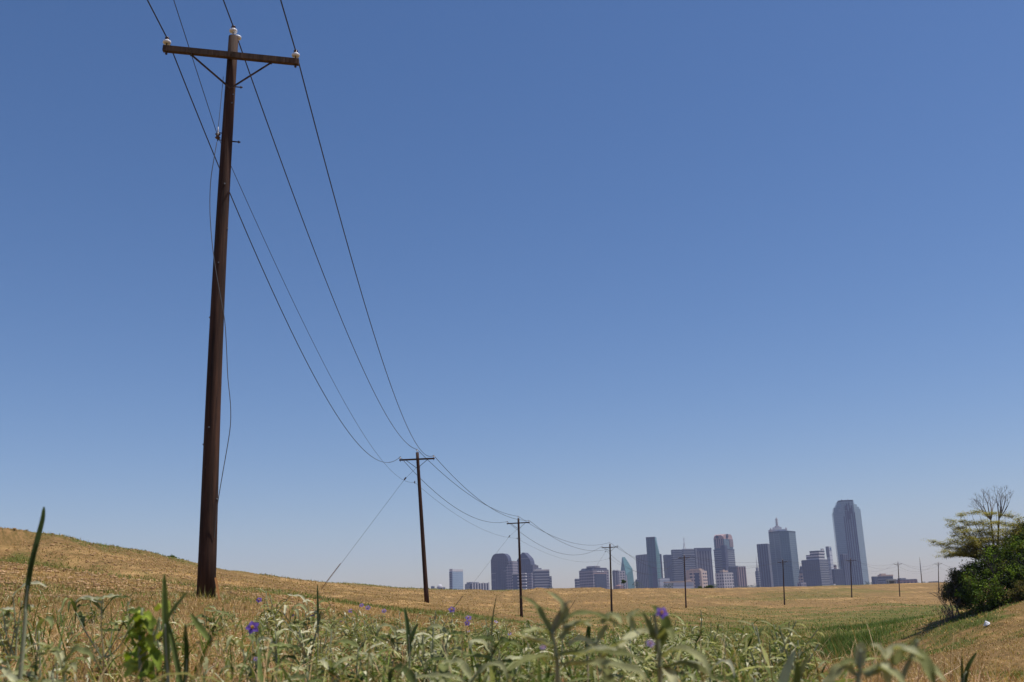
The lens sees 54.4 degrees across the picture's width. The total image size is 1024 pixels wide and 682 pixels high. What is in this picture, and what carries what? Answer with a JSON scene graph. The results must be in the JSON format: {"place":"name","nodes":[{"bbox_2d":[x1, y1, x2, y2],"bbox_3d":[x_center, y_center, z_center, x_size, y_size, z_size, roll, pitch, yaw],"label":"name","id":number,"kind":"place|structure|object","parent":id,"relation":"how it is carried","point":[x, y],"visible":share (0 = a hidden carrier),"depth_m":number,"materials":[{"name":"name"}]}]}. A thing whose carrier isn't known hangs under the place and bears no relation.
{"place":"outdoors","nodes":[
{"label":"outdoors","id":0,"kind":"place"},
{"bbox_2d":[0,616,1001,681],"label":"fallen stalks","id":1,"kind":"object","parent":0,"point":[331,646],"visible":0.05,"depth_m":3.15,"materials":[{"name":"beige plant"}]},
{"bbox_2d":[0,526,1023,681],"bbox_3d":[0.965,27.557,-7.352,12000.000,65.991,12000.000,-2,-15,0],"label":"ground","id":2,"kind":"structure","parent":0,"point":[9,538],"depth_m":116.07,"materials":[{"name":"plant"}]},
{"bbox_2d":[0,581,46,681],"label":"silver weed","id":3,"kind":"object","parent":2,"relation":"on","point":[6,611],"visible":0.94,"depth_m":2.32,"materials":[{"name":"green plant"}]},
{"bbox_2d":[25,622,46,661],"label":"silver weed","id":4,"kind":"object","parent":2,"relation":"on","point":[28,636],"visible":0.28,"depth_m":3.00,"materials":[{"name":"green plant"}]},
{"bbox_2d":[0,616,76,681],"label":"silver weed","id":5,"kind":"object","parent":2,"relation":"on","point":[55,651],"visible":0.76,"depth_m":1.62,"materials":[{"name":"green plant"}]},
{"bbox_2d":[0,645,94,681],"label":"silver weed","id":6,"kind":"object","parent":2,"relation":"on","point":[10,676],"visible":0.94,"depth_m":1.24,"materials":[{"name":"green plant"}]},
{"bbox_2d":[62,614,86,649],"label":"silver weed","id":7,"kind":"object","parent":2,"relation":"on","point":[73,635],"visible":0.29,"depth_m":3.53,"materials":[{"name":"green plant"}]},
{"bbox_2d":[61,593,134,676],"bbox_3d":[-1.030,0.774,2.496,0.202,0.274,0.134,-2,-15,0],"label":"silver weed","id":8,"kind":"object","parent":2,"relation":"on","point":[94,601],"visible":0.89,"depth_m":2.51,"materials":[{"name":"green plant"}]},
{"bbox_2d":[83,627,128,678],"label":"silver weed","id":9,"kind":"object","parent":2,"relation":"on","point":[99,650],"visible":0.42,"depth_m":2.58,"materials":[{"name":"green plant"}]},
{"bbox_2d":[117,600,170,681],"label":"leafy plant","id":10,"kind":"object","parent":2,"relation":"on","point":[143,647],"visible":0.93,"depth_m":1.29,"materials":[{"name":"green plant"}]},
{"bbox_2d":[123,635,183,681],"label":"silver weed","id":11,"kind":"object","parent":2,"relation":"on","point":[158,646],"visible":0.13,"depth_m":2.24,"materials":[{"name":"green plant"}]},
{"bbox_2d":[0,528,335,612],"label":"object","id":12,"kind":"object","parent":2,"relation":"on","point":[95,583],"visible":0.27,"depth_m":26.10,"materials":[{"name":"plant"}]},
{"bbox_2d":[162,575,187,681],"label":"grass stalk","id":13,"kind":"object","parent":2,"relation":"on","point":[168,637],"depth_m":1.25,"materials":[{"name":"plant"}]},
{"bbox_2d":[183,613,208,681],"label":"grass stalk","id":14,"kind":"object","parent":2,"relation":"on","point":[201,629],"depth_m":1.34,"materials":[{"name":"plant"}]},
{"bbox_2d":[186,606,229,654],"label":"silver weed","id":15,"kind":"object","parent":2,"relation":"on","point":[210,621],"visible":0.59,"depth_m":4.04,"materials":[{"name":"green plant"}]},
{"bbox_2d":[159,584,266,603],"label":"grass tuft","id":16,"kind":"object","parent":2,"relation":"on","point":[195,591],"visible":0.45,"depth_m":15.78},
{"bbox_2d":[162,25,299,598],"bbox_3d":[-4.991,-0.688,17.122,2.457,10.794,0.462,-1,-15,-3],"label":"utility pole","id":17,"kind":"object","parent":2,"relation":"on","point":[207,551],"visible":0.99,"depth_m":17.05,"materials":[{"name":"wood"}]},
{"bbox_2d":[173,0,941,573],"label":"neutral line","id":18,"kind":"object","parent":17,"relation":"attached to","point":[277,268],"visible":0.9,"depth_m":21.99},
{"bbox_2d":[217,621,266,681],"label":"silver weed","id":19,"kind":"object","parent":2,"relation":"on","point":[252,626],"visible":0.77,"depth_m":2.00,"materials":[{"name":"green plant"}]},
{"bbox_2d":[226,626,307,681],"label":"silver weed","id":20,"kind":"object","parent":2,"relation":"on","point":[281,644],"visible":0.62,"depth_m":2.10,"materials":[{"name":"green plant"}]},
{"bbox_2d":[256,588,295,628],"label":"silver weed","id":21,"kind":"object","parent":2,"relation":"on","point":[270,614],"visible":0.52,"depth_m":5.45,"materials":[{"name":"green plant"}]},
{"bbox_2d":[263,610,292,646],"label":"silver weed","id":22,"kind":"object","parent":2,"relation":"on","point":[279,627],"visible":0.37,"depth_m":4.45,"materials":[{"name":"green plant"}]},
{"bbox_2d":[256,594,329,643],"bbox_3d":[-0.852,1.142,3.843,0.280,0.325,0.160,-3,-15,5],"label":"silver weed","id":23,"kind":"object","parent":2,"relation":"on","point":[311,618],"visible":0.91,"depth_m":3.87,"materials":[{"name":"green plant"}]},
{"bbox_2d":[280,672,322,681],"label":"silver weed","id":24,"kind":"object","parent":2,"relation":"on","point":[298,676],"visible":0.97,"depth_m":1.34,"materials":[{"name":"green plant"}]},
{"bbox_2d":[277,607,332,673],"bbox_3d":[-0.647,0.959,3.100,0.178,0.258,0.178,2,-7,12],"label":"silver weed","id":25,"kind":"object","parent":2,"relation":"on","point":[304,639],"visible":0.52,"depth_m":3.10,"materials":[{"name":"green plant"}]},
{"bbox_2d":[289,647,324,680],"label":"silver weed","id":26,"kind":"object","parent":2,"relation":"on","point":[303,662],"visible":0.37,"depth_m":2.52,"materials":[{"name":"green plant"}]},
{"bbox_2d":[0,566,620,643],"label":"green cover","id":27,"kind":"object","parent":2,"relation":"on","point":[45,606],"visible":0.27,"depth_m":11.15,"materials":[{"name":"green plant"}]},
{"bbox_2d":[317,584,320,660],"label":"grass stalk","id":28,"kind":"object","parent":2,"relation":"on","point":[318,616],"depth_m":2.51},
{"bbox_2d":[309,629,340,666],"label":"silver weed","id":29,"kind":"object","parent":2,"relation":"on","point":[325,636],"visible":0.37,"depth_m":2.91,"materials":[{"name":"green plant"}]},
{"bbox_2d":[308,625,375,681],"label":"silver weed","id":30,"kind":"object","parent":2,"relation":"on","point":[331,655],"visible":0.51,"depth_m":2.32,"materials":[{"name":"green plant"}]},
{"bbox_2d":[314,639,379,681],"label":"silver weed","id":31,"kind":"object","parent":2,"relation":"on","point":[340,661],"visible":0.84,"depth_m":1.82,"materials":[{"name":"green plant"}]},
{"bbox_2d":[338,613,362,652],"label":"silver weed","id":32,"kind":"object","parent":2,"relation":"on","point":[345,630],"visible":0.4,"depth_m":4.86,"materials":[{"name":"green plant"}]},
{"bbox_2d":[351,617,374,650],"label":"silver weed","id":33,"kind":"object","parent":2,"relation":"on","point":[360,632],"visible":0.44,"depth_m":4.46,"materials":[{"name":"green plant"}]},
{"bbox_2d":[0,607,758,681],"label":"green weed cover","id":34,"kind":"object","parent":2,"relation":"on","point":[316,639],"visible":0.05,"depth_m":3.33,"materials":[{"name":"green plant"}]},
{"bbox_2d":[348,603,438,675],"bbox_3d":[-0.396,0.905,2.935,0.332,0.262,0.168,-11,-17,30],"label":"silver weed","id":35,"kind":"object","parent":2,"relation":"on","point":[392,637],"visible":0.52,"depth_m":2.88,"materials":[{"name":"green plant"}]},
{"bbox_2d":[383,623,424,673],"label":"silver weed","id":36,"kind":"object","parent":2,"relation":"on","point":[390,631],"visible":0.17,"depth_m":2.92,"materials":[{"name":"green plant"}]},
{"bbox_2d":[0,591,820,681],"bbox_3d":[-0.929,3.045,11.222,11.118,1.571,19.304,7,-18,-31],"label":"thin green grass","id":37,"kind":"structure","parent":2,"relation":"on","point":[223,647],"depth_m":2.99,"materials":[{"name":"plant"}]},
{"bbox_2d":[404,608,418,667],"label":"grass stalk","id":38,"kind":"object","parent":2,"relation":"on","point":[408,631],"depth_m":2.11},
{"bbox_2d":[399,449,434,602],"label":"utility pole","id":39,"kind":"object","parent":2,"relation":"on","point":[424,568],"visible":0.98,"depth_m":67.30,"materials":[{"name":"wood"}]},
{"bbox_2d":[147,0,937,573],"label":"power line","id":40,"kind":"object","parent":39,"relation":"attached to","point":[287,322],"visible":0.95,"depth_m":27.52,"materials":[{"name":"metal"}]},
{"bbox_2d":[223,0,958,567],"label":"power line","id":41,"kind":"object","parent":39,"relation":"attached to","point":[335,304],"visible":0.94,"depth_m":28.00,"materials":[{"name":"metal"}]},
{"bbox_2d":[280,0,936,569],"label":"power line","id":42,"kind":"object","parent":39,"relation":"attached to","point":[360,288],"visible":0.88,"depth_m":25.53,"materials":[{"name":"metal"}]},
{"bbox_2d":[397,631,439,673],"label":"silver weed","id":43,"kind":"object","parent":2,"relation":"on","point":[423,641],"visible":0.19,"depth_m":2.54,"materials":[{"name":"green plant"}]},
{"bbox_2d":[0,633,838,681],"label":"weed cover","id":44,"kind":"object","parent":2,"relation":"on","point":[767,668],"visible":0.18,"depth_m":1.84,"materials":[{"name":"green plant"}]},
{"bbox_2d":[0,586,841,681],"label":"green grass","id":45,"kind":"structure","parent":2,"relation":"on","point":[526,663],"depth_m":1.95,"materials":[{"name":"plant"}]},
{"bbox_2d":[1,603,854,681],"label":"broad green blades","id":46,"kind":"object","parent":2,"relation":"on","point":[547,673],"visible":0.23,"depth_m":2.09,"materials":[{"name":"green plant"}]},
{"bbox_2d":[395,628,460,681],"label":"silver weed","id":47,"kind":"object","parent":2,"relation":"on","point":[433,639],"visible":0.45,"depth_m":2.40,"materials":[{"name":"green plant"}]},
{"bbox_2d":[0,583,879,681],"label":"weed cover","id":48,"kind":"object","parent":2,"relation":"on","point":[592,672],"visible":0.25,"depth_m":2.34,"materials":[{"name":"green plant"}]},
{"bbox_2d":[413,606,471,680],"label":"silver weed","id":49,"kind":"object","parent":2,"relation":"on","point":[454,632],"visible":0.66,"depth_m":2.20,"materials":[{"name":"green plant"}]},
{"bbox_2d":[387,657,508,681],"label":"silver weed","id":50,"kind":"object","parent":2,"relation":"on","point":[443,674],"visible":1,"depth_m":1.24,"materials":[{"name":"green plant"}]},
{"bbox_2d":[449,569,462,589],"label":"glass tower","id":51,"kind":"structure","parent":2,"relation":"on","point":[455,579],"depth_m":2935.28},
{"bbox_2d":[0,615,949,681],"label":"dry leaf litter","id":52,"kind":"object","parent":2,"relation":"on","point":[224,644],"visible":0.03,"depth_m":3.96,"materials":[{"name":"brown plant"}]},
{"bbox_2d":[465,582,488,589],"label":"apartment block","id":53,"kind":"structure","parent":2,"relation":"on","point":[478,585],"depth_m":2730.67,"materials":[{"name":"grey concrete"}]},
{"bbox_2d":[491,553,517,589],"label":"barrel topped tower","id":54,"kind":"structure","parent":2,"relation":"on","point":[504,567],"depth_m":2835.01,"materials":[{"name":"stone"}]},
{"bbox_2d":[462,634,552,681],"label":"silver weed","id":55,"kind":"object","parent":2,"relation":"on","point":[507,659],"visible":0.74,"depth_m":1.71,"materials":[{"name":"green plant"}]},
{"bbox_2d":[0,586,1021,681],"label":"dry stems","id":56,"kind":"object","parent":2,"relation":"on","point":[402,679],"visible":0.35,"depth_m":2.15,"materials":[{"name":"beige plant"}]},
{"bbox_2d":[0,590,1023,681],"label":"straw thatch","id":57,"kind":"object","parent":2,"relation":"on","point":[825,670],"visible":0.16,"depth_m":3.38,"materials":[{"name":"beige plant"}]},
{"bbox_2d":[18,507,44,679],"bbox_3d":[-0.701,0.442,1.441,0.021,0.400,0.008,-2,-15,0],"label":"grass stalk","id":58,"kind":"object","parent":57,"relation":"on","point":[30,573],"depth_m":1.46,"materials":[{"name":"plant"}]},
{"bbox_2d":[206,610,829,681],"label":"weed cover","id":59,"kind":"object","parent":2,"relation":"on","point":[745,642],"visible":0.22,"depth_m":2.84,"materials":[{"name":"green plant"}]},
{"bbox_2d":[507,516,529,616],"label":"utility pole","id":60,"kind":"object","parent":2,"relation":"on","point":[520,581],"visible":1,"depth_m":102.49,"materials":[{"name":"wood"}]},
{"bbox_2d":[512,573,526,589],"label":"banded office","id":61,"kind":"structure","parent":2,"relation":"on","point":[515,580],"depth_m":2680.39,"materials":[{"name":"concrete"}]},
{"bbox_2d":[517,553,537,588],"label":"gabled tower","id":62,"kind":"structure","parent":2,"relation":"on","point":[528,565],"depth_m":2983.05,"materials":[{"name":"stone"}]},
{"bbox_2d":[532,568,551,588],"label":"banded office","id":63,"kind":"structure","parent":2,"relation":"on","point":[542,578],"depth_m":2730.10,"materials":[{"name":"concrete"}]},
{"bbox_2d":[536,634,585,671],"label":"silver weed","id":64,"kind":"object","parent":2,"relation":"on","point":[561,658],"visible":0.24,"depth_m":2.54,"materials":[{"name":"green plant"}]},
{"bbox_2d":[585,625,594,681],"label":"grass stalk","id":65,"kind":"object","parent":2,"relation":"on","point":[588,631],"depth_m":1.91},
{"bbox_2d":[579,566,609,588],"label":"mansard block","id":66,"kind":"structure","parent":2,"relation":"on","point":[597,577],"depth_m":2742.25,"materials":[{"name":"grey stone"}]},
{"bbox_2d":[602,544,613,611],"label":"utility pole","id":67,"kind":"object","parent":2,"relation":"on","point":[610,550],"visible":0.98,"depth_m":144.26,"materials":[{"name":"wood"}]},
{"bbox_2d":[505,590,716,681],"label":"silver weed","id":68,"kind":"object","parent":2,"relation":"on","point":[660,636],"visible":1,"depth_m":0.90,"materials":[{"name":"green plant"}]},
{"bbox_2d":[594,628,649,681],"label":"silver weed","id":69,"kind":"object","parent":2,"relation":"on","point":[629,648],"visible":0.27,"depth_m":2.27,"materials":[{"name":"green plant"}]},
{"bbox_2d":[621,557,634,588],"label":"green prism tower","id":70,"kind":"structure","parent":2,"relation":"on","point":[629,578],"depth_m":3022.86,"materials":[{"name":"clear glass"}]},
{"bbox_2d":[636,554,662,587],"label":"wide dark tower","id":71,"kind":"structure","parent":2,"relation":"on","point":[641,565],"depth_m":3091.87,"materials":[{"name":"glass"}]},
{"bbox_2d":[646,537,661,587],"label":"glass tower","id":72,"kind":"structure","parent":2,"relation":"on","point":[653,553],"depth_m":2883.15,"materials":[{"name":"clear glass"}]},
{"bbox_2d":[663,555,672,581],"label":"dark office","id":73,"kind":"structure","parent":2,"relation":"on","point":[668,573],"depth_m":3123.20,"materials":[{"name":"blue glass"}]},
{"bbox_2d":[671,549,683,580],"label":"dark office","id":74,"kind":"structure","parent":2,"relation":"on","point":[678,575],"depth_m":3027.36,"materials":[{"name":"glass"}]},
{"bbox_2d":[663,580,693,587],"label":"long white building","id":75,"kind":"structure","parent":2,"relation":"on","point":[681,584],"depth_m":2336.23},
{"bbox_2d":[682,544,695,579],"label":"gray office","id":76,"kind":"structure","parent":2,"relation":"on","point":[689,564],"depth_m":2934.49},
{"bbox_2d":[686,569,707,587],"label":"banded hotel","id":77,"kind":"structure","parent":2,"relation":"on","point":[697,577],"depth_m":2488.62,"materials":[{"name":"beige concrete"}]},
{"bbox_2d":[694,548,713,585],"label":"striped office","id":78,"kind":"structure","parent":2,"relation":"on","point":[705,554],"depth_m":2982.20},
{"bbox_2d":[672,659,737,681],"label":"silver weed","id":79,"kind":"object","parent":2,"relation":"on","point":[719,678],"visible":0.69,"depth_m":1.51,"materials":[{"name":"green plant"}]},
{"bbox_2d":[713,534,735,572],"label":"arched crown tower","id":80,"kind":"structure","parent":2,"relation":"on","point":[723,550],"depth_m":3093.12,"materials":[{"name":"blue glass"}]},
{"bbox_2d":[715,570,733,587],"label":"gridded hotel","id":81,"kind":"structure","parent":2,"relation":"on","point":[724,579],"depth_m":2437.41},
{"bbox_2d":[728,566,737,587],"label":"dark office","id":82,"kind":"structure","parent":2,"relation":"on","point":[734,570],"depth_m":2725.84,"materials":[{"name":"blue glass"}]},
{"bbox_2d":[547,581,930,587],"bbox_3d":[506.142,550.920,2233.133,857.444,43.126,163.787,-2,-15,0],"label":"distant trees","id":83,"kind":"object","parent":2,"relation":"on","point":[715,586],"visible":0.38,"depth_m":2284.45,"materials":[{"name":"green plant"}]},
{"bbox_2d":[736,566,746,587],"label":"brown office","id":84,"kind":"structure","parent":2,"relation":"on","point":[741,577],"depth_m":2626.73,"materials":[{"name":"red stone"}]},
{"bbox_2d":[726,626,783,681],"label":"silver weed","id":85,"kind":"object","parent":2,"relation":"on","point":[750,664],"visible":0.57,"depth_m":2.29,"materials":[{"name":"green plant"}]},
{"bbox_2d":[757,544,773,586],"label":"striped tower","id":86,"kind":"structure","parent":2,"relation":"on","point":[765,569],"depth_m":3076.95,"materials":[{"name":"blue glass"}]},
{"bbox_2d":[735,620,806,671],"bbox_3d":[0.665,0.846,2.582,0.157,0.237,0.167,10,-19,-37],"label":"silver weed","id":87,"kind":"object","parent":2,"relation":"on","point":[770,652],"visible":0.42,"depth_m":2.59,"materials":[{"name":"green plant"}]},
{"bbox_2d":[768,517,799,586],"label":"faceted glass tower","id":88,"kind":"structure","parent":2,"relation":"on","point":[783,544],"depth_m":2942.67,"materials":[{"name":"blue glass"}]},
{"bbox_2d":[757,621,824,668],"bbox_3d":[0.738,0.854,2.613,0.162,0.234,0.162,8,-17,-39],"label":"silver weed","id":89,"kind":"object","parent":2,"relation":"on","point":[801,645],"visible":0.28,"depth_m":2.63,"materials":[{"name":"green plant"}]},
{"bbox_2d":[778,651,808,681],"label":"grass stalk","id":90,"kind":"object","parent":2,"relation":"on","point":[784,676],"depth_m":0.95,"materials":[{"name":"plant"}]},
{"bbox_2d":[769,626,824,679],"bbox_3d":[0.707,0.825,2.475,0.130,0.229,0.148,6,-17,-28],"label":"silver weed","id":91,"kind":"object","parent":2,"relation":"on","point":[798,647],"visible":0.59,"depth_m":2.49,"materials":[{"name":"green plant"}]},
{"bbox_2d":[685,614,941,662],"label":"grass","id":92,"kind":"structure","parent":2,"relation":"on","point":[849,642],"depth_m":66.44,"materials":[{"name":"green plant"}]},
{"bbox_2d":[801,549,830,585],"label":"stepped office","id":93,"kind":"structure","parent":2,"relation":"on","point":[815,578],"depth_m":2839.03,"materials":[{"name":"blue glass"}]},
{"bbox_2d":[826,546,833,584],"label":"pale tower","id":94,"kind":"structure","parent":2,"relation":"on","point":[829,555],"depth_m":3026.60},
{"bbox_2d":[832,569,844,584],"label":"dark office","id":95,"kind":"structure","parent":2,"relation":"on","point":[838,576],"depth_m":2819.73,"materials":[{"name":"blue glass"}]},
{"bbox_2d":[840,554,850,584],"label":"dark office","id":96,"kind":"structure","parent":2,"relation":"on","point":[846,571],"depth_m":2942.12,"materials":[{"name":"blue glass"}]},
{"bbox_2d":[832,499,868,584],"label":"tallest glass tower","id":97,"kind":"structure","parent":2,"relation":"on","point":[848,528],"depth_m":3134.86,"materials":[{"name":"blue glass"}]},
{"bbox_2d":[790,612,936,631],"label":"tall swale grass","id":98,"kind":"structure","parent":2,"relation":"on","point":[855,626],"depth_m":110.52,"materials":[{"name":"plant"}]},
{"bbox_2d":[877,574,892,583],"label":"beige roofed building","id":99,"kind":"structure","parent":2,"relation":"on","point":[882,578],"depth_m":2428.36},
{"bbox_2d":[825,636,945,681],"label":"silver weed","id":100,"kind":"object","parent":2,"relation":"on","point":[931,670],"visible":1,"depth_m":0.71,"materials":[{"name":"green plant"}]},
{"bbox_2d":[932,605,954,621],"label":"dead shrub","id":101,"kind":"object","parent":2,"relation":"on","point":[951,613],"visible":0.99,"depth_m":62.25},
{"bbox_2d":[927,559,976,617],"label":"bush","id":102,"kind":"object","parent":2,"relation":"on","point":[948,591],"visible":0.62,"depth_m":63.56,"materials":[{"name":"green plant"}]},
{"bbox_2d":[963,653,976,681],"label":"grass stalk","id":103,"kind":"object","parent":2,"relation":"on","point":[967,669],"depth_m":1.52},
{"bbox_2d":[923,508,1023,559],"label":"spreading tree","id":104,"kind":"object","parent":2,"relation":"on","point":[970,548],"visible":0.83,"depth_m":64.69,"materials":[{"name":"green plant"}]},
{"bbox_2d":[955,528,1023,613],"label":"bush","id":105,"kind":"object","parent":2,"relation":"on","point":[994,573],"visible":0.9,"depth_m":61.72,"materials":[{"name":"green plant"}]},
{"bbox_2d":[967,485,1013,544],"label":"bare tree","id":106,"kind":"object","parent":2,"relation":"on","point":[1000,512],"visible":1,"depth_m":67.01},
{"bbox_2d":[1005,578,1023,600],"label":"bush","id":107,"kind":"object","parent":2,"relation":"on","point":[1020,592],"visible":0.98,"depth_m":59.78,"materials":[{"name":"green plant"}]},
{"bbox_2d":[0,0,1023,589],"label":"sky","id":108,"kind":"structure","parent":0,"point":[678,273],"materials":[{"name":"blue"}]},
{"bbox_2d":[923,667,1023,681],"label":"bright grass","id":109,"kind":"structure","parent":0,"point":[994,672],"depth_m":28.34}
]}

